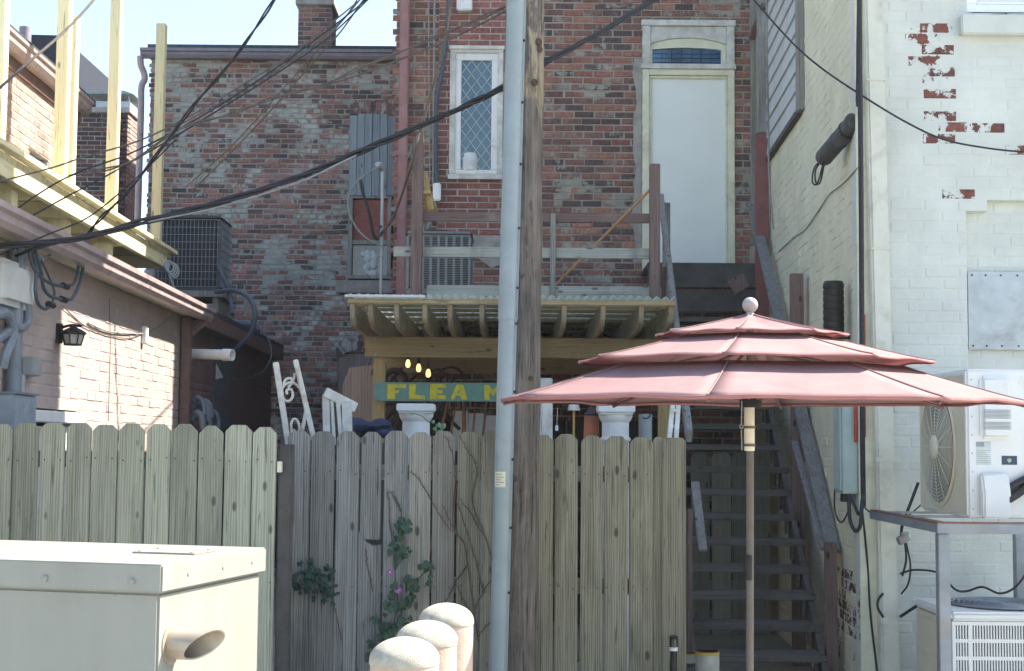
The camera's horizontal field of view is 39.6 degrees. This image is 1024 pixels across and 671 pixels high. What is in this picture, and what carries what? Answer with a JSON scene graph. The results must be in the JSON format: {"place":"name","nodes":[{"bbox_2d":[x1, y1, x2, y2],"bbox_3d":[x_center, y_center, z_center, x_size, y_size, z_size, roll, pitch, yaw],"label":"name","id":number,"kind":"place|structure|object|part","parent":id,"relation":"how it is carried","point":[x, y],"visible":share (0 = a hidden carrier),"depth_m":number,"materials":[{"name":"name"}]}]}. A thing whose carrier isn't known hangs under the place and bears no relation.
{"place":"outdoors","nodes":[
{"label":"outdoors","id":0,"kind":"place"},
{"bbox_2d":[19,26,136,410],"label":"dark roofed house","id":1,"kind":"structure","parent":0,"point":[92,76],"depth_m":27.75,"materials":[{"name":"brick"}]},
{"bbox_2d":[10,0,396,271],"label":"sky","id":2,"kind":"structure","parent":0,"point":[209,22],"materials":[{"name":"white"}]},
{"bbox_2d":[191,0,363,190],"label":"overhead cable","id":3,"kind":"object","parent":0,"point":[303,73],"visible":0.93,"depth_m":11.23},
{"bbox_2d":[347,162,383,294],"bbox_3d":[-1.518,-0.873,14.655,0.373,1.859,0.135,0,-4,0],"label":"service mast","id":4,"kind":"object","parent":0,"point":[379,166],"visible":1,"depth_m":14.66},
{"bbox_2d":[356,442,384,656],"bbox_3d":[-1.107,1.674,10.779,0.400,1.720,0.550,0,-4,0],"label":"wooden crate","id":5,"kind":"object","parent":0,"point":[376,541],"depth_m":10.52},
{"bbox_2d":[352,417,393,437],"bbox_3d":[-1.122,0.705,10.862,0.412,0.155,0.545,0,-4,0],"label":"cloth bundle","id":6,"kind":"object","parent":5,"relation":"on","point":[381,427],"visible":0.81,"depth_m":10.79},
{"bbox_2d":[396,403,435,621],"bbox_3d":[-0.641,1.440,9.341,0.246,1.978,0.246,0,-4,0],"label":"column pedestal","id":7,"kind":"object","parent":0,"point":[412,424],"depth_m":9.31,"materials":[{"name":"paint"}]},
{"bbox_2d":[410,412,445,433],"bbox_3d":[-0.532,0.581,9.002,0.230,0.191,0.064,0,-4,0],"label":"green vine tip","id":8,"kind":"object","parent":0,"point":[443,426],"visible":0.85,"depth_m":8.98,"materials":[{"name":"green plant"}]},
{"bbox_2d":[272,568,813,670],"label":"ground","id":9,"kind":"structure","parent":0,"point":[774,640],"depth_m":12.26,"materials":[{"name":"concrete"}]},
{"bbox_2d":[1,24,95,425],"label":"tan house","id":10,"kind":"structure","parent":9,"relation":"on","point":[30,109],"depth_m":12.73,"materials":[{"name":"brick"}]},
{"bbox_2d":[28,150,47,178],"bbox_3d":[-4.370,-1.479,13.021,0.060,0.320,0.611,1,-4,-2],"label":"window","id":11,"kind":"structure","parent":10,"relation":"in","point":[44,163],"depth_m":13.14,"materials":[{"name":"white glass"}]},
{"bbox_2d":[76,90,137,232],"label":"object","id":12,"kind":"object","parent":9,"relation":"on","point":[91,132],"visible":0.27,"depth_m":22.29,"materials":[{"name":"brown brick"}]},
{"bbox_2d":[0,540,265,670],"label":"utility cabinet","id":13,"kind":"object","parent":9,"relation":"on","point":[77,606],"visible":1,"depth_m":4.67,"materials":[{"name":"beige metal"}]},
{"bbox_2d":[0,199,283,545],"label":"brick building","id":14,"kind":"structure","parent":9,"relation":"on","point":[148,353],"depth_m":11.17,"materials":[{"name":"brick"}]},
{"bbox_2d":[0,248,32,391],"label":"service conduits","id":15,"kind":"object","parent":14,"relation":"attached to","point":[11,333],"visible":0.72,"depth_m":8.29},
{"bbox_2d":[0,257,33,318],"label":"meter box","id":16,"kind":"object","parent":14,"relation":"attached to","point":[16,284],"visible":0.75,"depth_m":8.16,"materials":[{"name":"grey plastic"}]},
{"bbox_2d":[0,391,38,539],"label":"switch box","id":17,"kind":"object","parent":14,"relation":"attached to","point":[16,408],"visible":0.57,"depth_m":8.12,"materials":[{"name":"blue paint"}]},
{"bbox_2d":[21,356,41,391],"bbox_3d":[-2.954,0.437,8.661,0.074,0.618,0.300,0,-4,0],"label":"junction box","id":18,"kind":"object","parent":14,"relation":"attached to","point":[31,366],"visible":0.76,"depth_m":8.67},
{"bbox_2d":[0,0,94,88],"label":"overhead cable","id":19,"kind":"object","parent":14,"relation":"attached to","point":[12,76],"visible":1,"depth_m":8.90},
{"bbox_2d":[15,233,85,256],"bbox_3d":[-2.672,-0.529,8.210,0.425,0.146,0.120,0,-4,0],"label":"overhead cable","id":20,"kind":"object","parent":14,"relation":"attached to","point":[27,251],"visible":0.55,"depth_m":8.17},
{"bbox_2d":[28,233,87,310],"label":"cable loops","id":21,"kind":"object","parent":14,"relation":"hanging from","point":[34,259],"visible":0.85,"depth_m":8.62,"materials":[{"name":"rubber"}]},
{"bbox_2d":[36,410,83,540],"bbox_3d":[-2.989,1.010,9.289,0.100,1.029,1.194,1,-4,-1],"label":"window","id":22,"kind":"structure","parent":14,"relation":"in","point":[45,416],"depth_m":9.24,"materials":[{"name":"white paint"}]},
{"bbox_2d":[55,323,85,345],"bbox_3d":[-2.902,-0.007,9.361,0.193,0.144,0.167,2,-5,-19],"label":"wall lantern","id":23,"kind":"object","parent":14,"relation":"attached to","point":[72,335],"depth_m":9.34,"materials":[{"name":"black metal"}]},
{"bbox_2d":[0,139,175,254],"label":"overhead cable","id":24,"kind":"object","parent":14,"relation":"attached to","point":[124,188],"visible":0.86,"depth_m":8.18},
{"bbox_2d":[0,0,177,268],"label":"wood deck","id":25,"kind":"structure","parent":14,"relation":"on","point":[135,250],"depth_m":11.23,"materials":[{"name":"wood"}]},
{"bbox_2d":[164,260,179,287],"bbox_3d":[-3.235,-0.484,13.922,0.095,0.457,0.571,-1,-4,14],"label":"coiled hose","id":26,"kind":"object","parent":14,"relation":"on","point":[168,263],"visible":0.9,"depth_m":13.74,"materials":[{"name":"rubber"}]},
{"bbox_2d":[0,0,359,181],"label":"overhead cable","id":27,"kind":"object","parent":14,"relation":"attached to","point":[189,115],"visible":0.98,"depth_m":8.64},
{"bbox_2d":[183,0,356,122],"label":"overhead cable","id":28,"kind":"object","parent":27,"relation":"attached to","point":[275,70],"visible":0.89,"depth_m":9.00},
{"bbox_2d":[87,0,275,232],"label":"overhead cable","id":29,"kind":"object","parent":14,"relation":"attached to","point":[192,106],"visible":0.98,"depth_m":8.04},
{"bbox_2d":[18,0,365,207],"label":"overhead cable","id":30,"kind":"object","parent":14,"relation":"attached to","point":[28,200],"visible":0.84,"depth_m":8.59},
{"bbox_2d":[33,0,367,215],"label":"overhead cable","id":31,"kind":"object","parent":14,"relation":"attached to","point":[341,25],"visible":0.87,"depth_m":8.67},
{"bbox_2d":[190,395,220,429],"bbox_3d":[-2.958,0.756,13.768,0.193,0.331,0.927,0,-4,0],"label":"pipe tangle","id":32,"kind":"object","parent":14,"relation":"attached to","point":[204,411],"visible":0.99,"depth_m":13.43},
{"bbox_2d":[179,290,236,318],"bbox_3d":[-3.487,-0.227,15.569,0.804,0.454,0.780,0,-4,0],"label":"condenser stand","id":33,"kind":"object","parent":14,"relation":"on","point":[220,302],"visible":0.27,"depth_m":15.27,"materials":[{"name":"grey metal"}]},
{"bbox_2d":[155,215,232,290],"bbox_3d":[-3.487,-0.873,15.632,0.707,0.841,0.662,0,-4,0],"label":"roof condenser","id":34,"kind":"object","parent":33,"relation":"on","point":[200,244],"visible":0.81,"depth_m":15.34,"materials":[{"name":"grey paint"}]},
{"bbox_2d":[214,265,257,353],"bbox_3d":[-2.913,-0.279,14.832,0.198,0.992,0.832,4,-5,-36],"label":"refrigerant hose","id":35,"kind":"object","parent":34,"relation":"attached to","point":[227,289],"visible":0.94,"depth_m":14.72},
{"bbox_2d":[212,337,232,545],"bbox_3d":[-3.164,1.372,15.468,0.020,2.951,1.114,1,-4,-1],"label":"annex door","id":36,"kind":"structure","parent":14,"relation":"in","point":[222,387],"depth_m":15.54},
{"bbox_2d":[236,321,264,335],"bbox_3d":[-3.358,-0.063,17.102,0.680,0.211,3.008,0,-4,0],"label":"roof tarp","id":37,"kind":"object","parent":14,"relation":"on","point":[247,324],"visible":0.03,"depth_m":16.52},
{"bbox_2d":[235,319,271,380],"bbox_3d":[-2.624,0.145,14.540,0.452,0.643,0.092,-2,-5,32],"label":"loose cable","id":38,"kind":"object","parent":14,"relation":"hanging from","point":[266,335],"visible":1,"depth_m":14.43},
{"bbox_2d":[0,0,656,248],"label":"overhead cable","id":39,"kind":"object","parent":14,"relation":"attached to","point":[324,166],"visible":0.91,"depth_m":8.24,"materials":[{"name":"rubber"}]},
{"bbox_2d":[0,155,356,249],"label":"overhead cable","id":40,"kind":"object","parent":39,"relation":"attached to","point":[312,176],"visible":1,"depth_m":8.19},
{"bbox_2d":[0,423,293,670],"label":"board fence","id":41,"kind":"object","parent":9,"relation":"on","point":[181,458],"visible":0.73,"depth_m":7.76,"materials":[{"name":"grey wood"}]},
{"bbox_2d":[134,0,395,568],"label":"brick building","id":42,"kind":"structure","parent":9,"relation":"on","point":[305,256],"depth_m":19.70,"materials":[{"name":"brown brick"}]},
{"bbox_2d":[348,196,391,278],"bbox_3d":[-1.965,-1.352,19.676,0.591,1.148,0.080,0,-4,0],"label":"window","id":43,"kind":"structure","parent":42,"relation":"in","point":[363,255],"depth_m":19.68,"materials":[{"name":"grey wood"}]},
{"bbox_2d":[273,359,314,443],"bbox_3d":[-1.283,0.614,8.728,0.385,0.935,0.030,0,-4,0],"label":"iron scroll panel","id":44,"kind":"object","parent":9,"relation":"on","point":[280,386],"visible":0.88,"depth_m":8.73,"materials":[{"name":"white paint"}]},
{"bbox_2d":[322,388,357,444],"bbox_3d":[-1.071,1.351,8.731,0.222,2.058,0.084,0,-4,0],"label":"slatted chair","id":45,"kind":"object","parent":9,"relation":"on","point":[330,397],"visible":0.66,"depth_m":8.78,"materials":[{"name":"white paint"}]},
{"bbox_2d":[369,636,439,670],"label":"bollard","id":46,"kind":"object","parent":9,"relation":"on","point":[404,653],"visible":1,"depth_m":3.90,"materials":[{"name":"beige concrete"}]},
{"bbox_2d":[386,401,460,605],"bbox_3d":[-0.907,1.593,12.590,1.000,2.156,0.838,0,-4,0],"label":"iron wheel pile","id":47,"kind":"object","parent":9,"relation":"on","point":[393,416],"visible":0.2,"depth_m":12.44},
{"bbox_2d":[343,365,372,441],"bbox_3d":[-1.358,0.998,12.569,0.290,1.486,0.018,0,-4,0],"label":"plywood sheet","id":48,"kind":"object","parent":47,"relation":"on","point":[358,385],"visible":0.35,"depth_m":12.60,"materials":[{"name":"wood"}]},
{"bbox_2d":[396,620,457,670],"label":"bollard","id":49,"kind":"object","parent":9,"relation":"on","point":[441,638],"visible":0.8,"depth_m":4.43,"materials":[{"name":"beige concrete"}]},
{"bbox_2d":[432,401,449,464],"bbox_3d":[-0.761,1.545,11.694,0.031,2.132,1.123,-1,-5,22],"label":"tool handle","id":50,"kind":"object","parent":9,"relation":"on","point":[445,412],"visible":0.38,"depth_m":12.19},
{"bbox_2d":[430,402,456,552],"bbox_3d":[-0.638,1.558,11.655,0.020,2.098,1.155,-1,-4,15],"label":"tool handle","id":51,"kind":"object","parent":9,"relation":"on","point":[451,433],"visible":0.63,"depth_m":12.15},
{"bbox_2d":[418,603,473,670],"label":"bollard","id":52,"kind":"object","parent":9,"relation":"on","point":[458,619],"visible":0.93,"depth_m":4.97,"materials":[{"name":"beige concrete"}]},
{"bbox_2d":[462,402,465,432],"bbox_3d":[-0.393,1.543,11.707,0.045,2.148,1.031,1,-4,-3],"label":"tool handle","id":53,"kind":"object","parent":9,"relation":"on","point":[463,416],"visible":0.19,"depth_m":12.17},
{"bbox_2d":[452,411,495,638],"bbox_3d":[-0.329,1.676,12.635,0.421,2.007,0.050,0,-4,0],"label":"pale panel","id":54,"kind":"object","parent":9,"relation":"on","point":[490,424],"visible":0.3,"depth_m":12.68,"materials":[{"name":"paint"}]},
{"bbox_2d":[472,402,475,431],"bbox_3d":[-0.384,1.546,11.727,0.021,2.135,0.977,0,-4,8],"label":"tool handle","id":55,"kind":"object","parent":9,"relation":"on","point":[474,417],"visible":0.25,"depth_m":12.18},
{"bbox_2d":[481,402,487,436],"bbox_3d":[-0.332,1.546,11.842,0.024,2.154,0.772,-1,-5,18],"label":"tool handle","id":56,"kind":"object","parent":9,"relation":"on","point":[484,420],"visible":0.16,"depth_m":12.19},
{"bbox_2d":[288,431,685,670],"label":"board fence","id":57,"kind":"object","parent":9,"relation":"on","point":[653,585],"visible":0.83,"depth_m":8.23,"materials":[{"name":"grey wood"}]},
{"bbox_2d":[292,558,341,639],"bbox_3d":[-1.132,1.509,8.129,0.312,0.469,0.126,0,-4,0],"label":"ivy","id":58,"kind":"object","parent":57,"relation":"attached to","point":[307,580],"visible":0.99,"depth_m":8.12,"materials":[{"name":"green plant"}]},
{"bbox_2d":[365,496,434,662],"bbox_3d":[-0.637,1.408,8.141,0.401,0.974,0.124,0,-4,0],"label":"morning glory","id":59,"kind":"object","parent":57,"relation":"attached to","point":[387,630],"visible":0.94,"depth_m":8.12,"materials":[{"name":"green plant"}]},
{"bbox_2d":[365,435,491,639],"bbox_3d":[-0.452,1.240,8.218,0.796,1.328,0.008,0,-4,0],"label":"dry vine","id":60,"kind":"object","parent":57,"relation":"attached to","point":[460,538],"visible":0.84,"depth_m":8.22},
{"bbox_2d":[345,293,675,442],"bbox_3d":[0.196,1.256,12.870,3.234,2.888,3.945,0,-4,0],"label":"pergola","id":61,"kind":"object","parent":9,"relation":"on","point":[391,329],"visible":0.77,"depth_m":12.11,"materials":[{"name":"wood"}]},
{"bbox_2d":[406,357,409,367],"bbox_3d":[-0.929,0.127,12.726,0.044,0.322,0.044,0,-4,0],"label":"hanging bulb","id":62,"kind":"object","parent":61,"relation":"hanging from","point":[408,363],"visible":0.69,"depth_m":12.70,"materials":[{"name":"yellow"}]},
{"bbox_2d":[416,357,420,371],"bbox_3d":[-0.820,0.161,12.523,0.044,0.322,0.044,0,-4,0],"label":"hanging bulb","id":63,"kind":"object","parent":61,"relation":"hanging from","point":[418,368],"visible":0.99,"depth_m":12.50,"materials":[{"name":"yellow"}]},
{"bbox_2d":[386,366,465,417],"bbox_3d":[-0.821,0.645,13.088,0.782,0.747,0.224,0,-4,0],"label":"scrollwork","id":64,"kind":"object","parent":61,"relation":"hanging from","point":[396,371],"visible":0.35,"depth_m":13.18,"materials":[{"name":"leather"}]},
{"bbox_2d":[426,358,430,376],"bbox_3d":[-0.724,0.202,12.319,0.044,0.322,0.044,0,-4,0],"label":"hanging bulb","id":65,"kind":"object","parent":61,"relation":"hanging from","point":[428,373],"visible":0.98,"depth_m":12.30,"materials":[{"name":"yellow"}]},
{"bbox_2d":[373,382,553,401],"bbox_3d":[-0.071,0.476,11.911,2.177,0.160,0.033,0,-4,0],"label":"flea market sign","id":66,"kind":"object","parent":61,"relation":"attached to","point":[422,391],"visible":0.46,"depth_m":11.90,"materials":[{"name":"teal paint"}]},
{"bbox_2d":[394,136,666,298],"bbox_3d":[0.158,-0.860,13.554,2.326,1.415,3.093,0,-4,0],"label":"railing","id":67,"kind":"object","parent":61,"relation":"on","point":[416,251],"depth_m":12.06,"materials":[{"name":"grey wood"}]},
{"bbox_2d":[186,3,357,186],"bbox_3d":[-1.890,-1.864,11.198,0.096,1.068,2.624,4,-6,-40],"label":"overhead cable","id":68,"kind":"object","parent":67,"relation":"attached to","point":[267,105],"visible":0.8,"depth_m":11.33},
{"bbox_2d":[377,0,451,236],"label":"overhead cable","id":69,"kind":"object","parent":67,"relation":"attached to","point":[381,233],"visible":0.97,"depth_m":11.98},
{"bbox_2d":[405,230,473,296],"bbox_3d":[-0.677,-0.657,13.396,0.620,0.613,0.632,0,-4,0],"label":"deck condenser","id":70,"kind":"object","parent":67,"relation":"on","point":[447,271],"visible":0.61,"depth_m":13.10,"materials":[{"name":"grey paint"}]},
{"bbox_2d":[556,189,648,285],"bbox_3d":[0.772,-0.835,12.110,0.830,0.842,0.024,0,-4,5],"label":"wooden stick","id":71,"kind":"object","parent":67,"relation":"on","point":[603,236],"visible":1,"depth_m":12.10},
{"bbox_2d":[499,0,543,670],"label":"utility pole","id":72,"kind":"object","parent":9,"relation":"on","point":[523,612],"visible":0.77,"depth_m":7.91,"materials":[{"name":"brown wood"}]},
{"bbox_2d":[70,6,505,175],"bbox_3d":[-1.289,-1.429,8.361,2.578,1.032,0.156,0,-4,2],"label":"overhead cable","id":73,"kind":"object","parent":72,"relation":"attached to","point":[294,92],"visible":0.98,"depth_m":8.35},
{"bbox_2d":[310,10,505,87],"bbox_3d":[-0.637,-1.674,8.389,1.259,0.468,0.053,0,-4,7],"label":"overhead cable","id":74,"kind":"object","parent":72,"relation":"attached to","point":[434,45],"visible":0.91,"depth_m":8.38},
{"bbox_2d":[489,0,525,670],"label":"cable guard","id":75,"kind":"object","parent":72,"relation":"attached to","point":[509,263],"visible":1,"depth_m":7.86,"materials":[{"name":"metal"}]},
{"bbox_2d":[540,403,552,438],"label":"white boards","id":76,"kind":"object","parent":9,"relation":"on","point":[546,422],"visible":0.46,"depth_m":8.99,"materials":[{"name":"paint"}]},
{"bbox_2d":[541,378,552,407],"bbox_3d":[0.256,1.474,11.497,0.120,2.248,0.350,0,-4,0],"label":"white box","id":77,"kind":"object","parent":9,"relation":"on","point":[546,381],"visible":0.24,"depth_m":11.40,"materials":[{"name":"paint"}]},
{"bbox_2d":[568,404,579,661],"bbox_3d":[0.491,1.574,11.414,0.140,2.040,0.136,0,-4,0],"label":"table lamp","id":78,"kind":"object","parent":9,"relation":"on","point":[573,408],"visible":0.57,"depth_m":11.46,"materials":[{"name":"white plastic"}]},
{"bbox_2d":[583,407,601,438],"bbox_3d":[0.535,1.464,9.510,0.168,1.976,0.138,0,-4,0],"label":"terracotta pipe","id":79,"kind":"object","parent":9,"relation":"on","point":[591,422],"visible":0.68,"depth_m":9.54,"materials":[{"name":"ceramic"}]},
{"bbox_2d":[552,420,656,620],"bbox_3d":[0.500,1.792,13.714,1.835,1.950,0.420,0,-4,0],"label":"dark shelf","id":80,"kind":"object","parent":9,"relation":"on","point":[564,426],"visible":0.11,"depth_m":13.95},
{"bbox_2d":[639,411,651,440],"bbox_3d":[0.900,1.486,9.612,0.092,1.953,0.100,0,-4,0],"label":"metal canister","id":81,"kind":"object","parent":9,"relation":"on","point":[645,425],"visible":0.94,"depth_m":9.64,"materials":[{"name":"metal"}]},
{"bbox_2d":[669,635,677,670],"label":"solar stake light","id":82,"kind":"object","parent":9,"relation":"on","point":[673,642],"visible":1,"depth_m":8.05,"materials":[{"name":"black metal"}]},
{"bbox_2d":[667,405,680,437],"bbox_3d":[1.020,1.407,8.993,0.085,2.019,0.224,-1,-4,14],"label":"white step ladder","id":83,"kind":"object","parent":9,"relation":"on","point":[676,410],"visible":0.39,"depth_m":9.04,"materials":[{"name":"paint"}]},
{"bbox_2d":[691,452,770,634],"bbox_3d":[1.998,1.898,13.026,0.721,1.660,0.060,0,-4,0],"label":"picket screen","id":84,"kind":"object","parent":9,"relation":"on","point":[728,609],"visible":0.67,"depth_m":12.99,"materials":[{"name":"grey wood"}]},
{"bbox_2d":[640,193,840,670],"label":"wooden staircase","id":85,"kind":"structure","parent":9,"relation":"on","point":[738,279],"depth_m":11.07,"materials":[{"name":"brown wood"}]},
{"bbox_2d":[500,297,1023,670],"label":"patio umbrella","id":86,"kind":"object","parent":9,"relation":"on","point":[749,361],"visible":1,"depth_m":5.89,"materials":[{"name":"pink fabric"}]},
{"bbox_2d":[753,0,1023,670],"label":"white brick building","id":87,"kind":"structure","parent":9,"relation":"on","point":[943,254],"depth_m":9.42,"materials":[{"name":"brick"}]},
{"bbox_2d":[748,0,768,316],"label":"corner posts","id":88,"kind":"object","parent":87,"relation":"attached to","point":[758,152],"visible":0.72,"depth_m":13.77,"materials":[{"name":"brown wood"}]},
{"bbox_2d":[765,0,773,228],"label":"hanging wire","id":89,"kind":"object","parent":87,"relation":"hanging from","point":[766,5],"visible":0.99,"depth_m":13.04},
{"bbox_2d":[811,79,856,185],"bbox_3d":[2.244,-1.347,9.534,0.195,0.576,0.751,1,-4,-11],"label":"splice closure","id":90,"kind":"object","parent":87,"relation":"attached to","point":[834,145],"visible":0.88,"depth_m":9.65,"materials":[{"name":"black plastic"}]},
{"bbox_2d":[823,280,849,339],"bbox_3d":[2.179,-0.172,9.637,0.188,0.394,0.188,-3,-5,37],"label":"ribbed vent","id":91,"kind":"object","parent":87,"relation":"attached to","point":[833,305],"visible":0.85,"depth_m":9.58,"materials":[{"name":"black metal"}]},
{"bbox_2d":[833,407,857,501],"bbox_3d":[2.217,0.740,9.463,0.113,0.724,0.305,0,-4,3],"label":"electrical cabinet","id":92,"kind":"object","parent":87,"relation":"attached to","point":[845,464],"visible":0.62,"depth_m":9.32,"materials":[{"name":"metal"}]},
{"bbox_3d":[2.167,0.712,9.467,0.012,0.629,0.245,0,-4,3],"label":"door","id":93,"kind":"part","parent":92,"relation":"part of","materials":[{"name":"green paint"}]},
{"bbox_2d":[854,407,857,441],"bbox_3d":[2.244,0.541,9.287,0.026,0.313,0.004,0,-4,0],"label":"red strip","id":94,"kind":"object","parent":92,"relation":"hanging from","point":[855,424],"visible":0.64,"depth_m":9.28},
{"bbox_2d":[833,489,869,532],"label":"cable loops","id":95,"kind":"object","parent":87,"relation":"hanging from","point":[850,499],"visible":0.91,"depth_m":8.61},
{"bbox_2d":[864,314,865,436],"bbox_3d":[2.287,0.261,9.248,0.031,0.798,0.004,0,-4,0],"label":"red strip","id":96,"kind":"object","parent":87,"relation":"attached to","point":[865,344],"visible":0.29,"depth_m":9.26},
{"bbox_2d":[856,0,877,670],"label":"corner cable","id":97,"kind":"object","parent":87,"relation":"attached to","point":[859,87],"visible":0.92,"depth_m":9.11,"materials":[{"name":"rubber"}]},
{"bbox_2d":[753,0,1023,152],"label":"overhead cable","id":98,"kind":"object","parent":87,"relation":"attached to","point":[834,77],"visible":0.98,"depth_m":9.28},
{"bbox_2d":[876,482,1023,617],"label":"slack cables","id":99,"kind":"object","parent":87,"relation":"attached to","point":[910,569],"visible":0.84,"depth_m":8.95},
{"bbox_2d":[896,532,909,544],"bbox_3d":[2.457,1.274,8.941,0.086,0.083,0.040,2,-4,-17],"label":"cable clamp","id":100,"kind":"object","parent":99,"relation":"attached to","point":[902,538],"visible":1,"depth_m":8.93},
{"bbox_2d":[967,0,1023,13],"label":"window","id":101,"kind":"structure","parent":87,"relation":"in","point":[974,6],"depth_m":9.49,"materials":[{"name":"white paint"}]},
{"bbox_2d":[870,509,1023,670],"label":"steel stand","id":102,"kind":"object","parent":9,"relation":"on","point":[942,530],"visible":0.96,"depth_m":7.65,"materials":[{"name":"metal"}]},
{"bbox_2d":[890,369,1023,518],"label":"heat pump","id":103,"kind":"object","parent":102,"relation":"on","point":[971,461],"visible":0.93,"depth_m":7.94,"materials":[{"name":"white paint"}]},
{"bbox_2d":[1009,476,1023,502],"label":"insulated pipes","id":104,"kind":"object","parent":103,"relation":"attached to","point":[1017,493],"visible":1,"depth_m":7.86,"materials":[{"name":"black rubber"}]},
{"bbox_2d":[914,597,1023,670],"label":"ground condenser","id":105,"kind":"object","parent":9,"relation":"on","point":[987,633],"visible":0.97,"depth_m":7.86,"materials":[{"name":"white paint"}]},
{"bbox_2d":[389,0,752,609],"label":"brick house","id":106,"kind":"structure","parent":0,"point":[665,84],"depth_m":15.20,"materials":[{"name":"red brick"}]},
{"bbox_2d":[463,152,477,169],"bbox_3d":[-0.447,-1.855,15.242,0.180,0.190,0.180,0,-4,0],"label":"glass jar","id":107,"kind":"object","parent":106,"relation":"in","point":[470,160],"visible":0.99,"depth_m":15.16,"materials":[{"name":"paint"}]},
{"bbox_2d":[448,45,504,179],"bbox_3d":[-0.382,-2.380,15.213,0.595,1.449,0.115,0,-4,0],"label":"window","id":108,"kind":"structure","parent":106,"relation":"in","point":[475,70],"depth_m":15.22,"materials":[{"name":"white paint"}]},
{"bbox_2d":[596,406,634,670],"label":"column pedestal","id":109,"kind":"object","parent":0,"point":[615,421],"depth_m":9.31,"materials":[{"name":"paint"}]},
{"bbox_2d":[686,667,694,670],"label":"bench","id":110,"kind":"object","parent":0,"point":[690,668],"depth_m":9.43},
{"bbox_2d":[686,652,694,663],"bbox_3d":[1.170,2.111,9.319,0.065,0.064,0.065,0,-4,0],"label":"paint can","id":111,"kind":"object","parent":110,"relation":"on","point":[690,657],"visible":0.84,"depth_m":9.29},
{"bbox_2d":[695,649,719,670],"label":"paint can","id":112,"kind":"object","parent":110,"relation":"on","point":[706,659],"visible":1,"depth_m":9.11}
]}

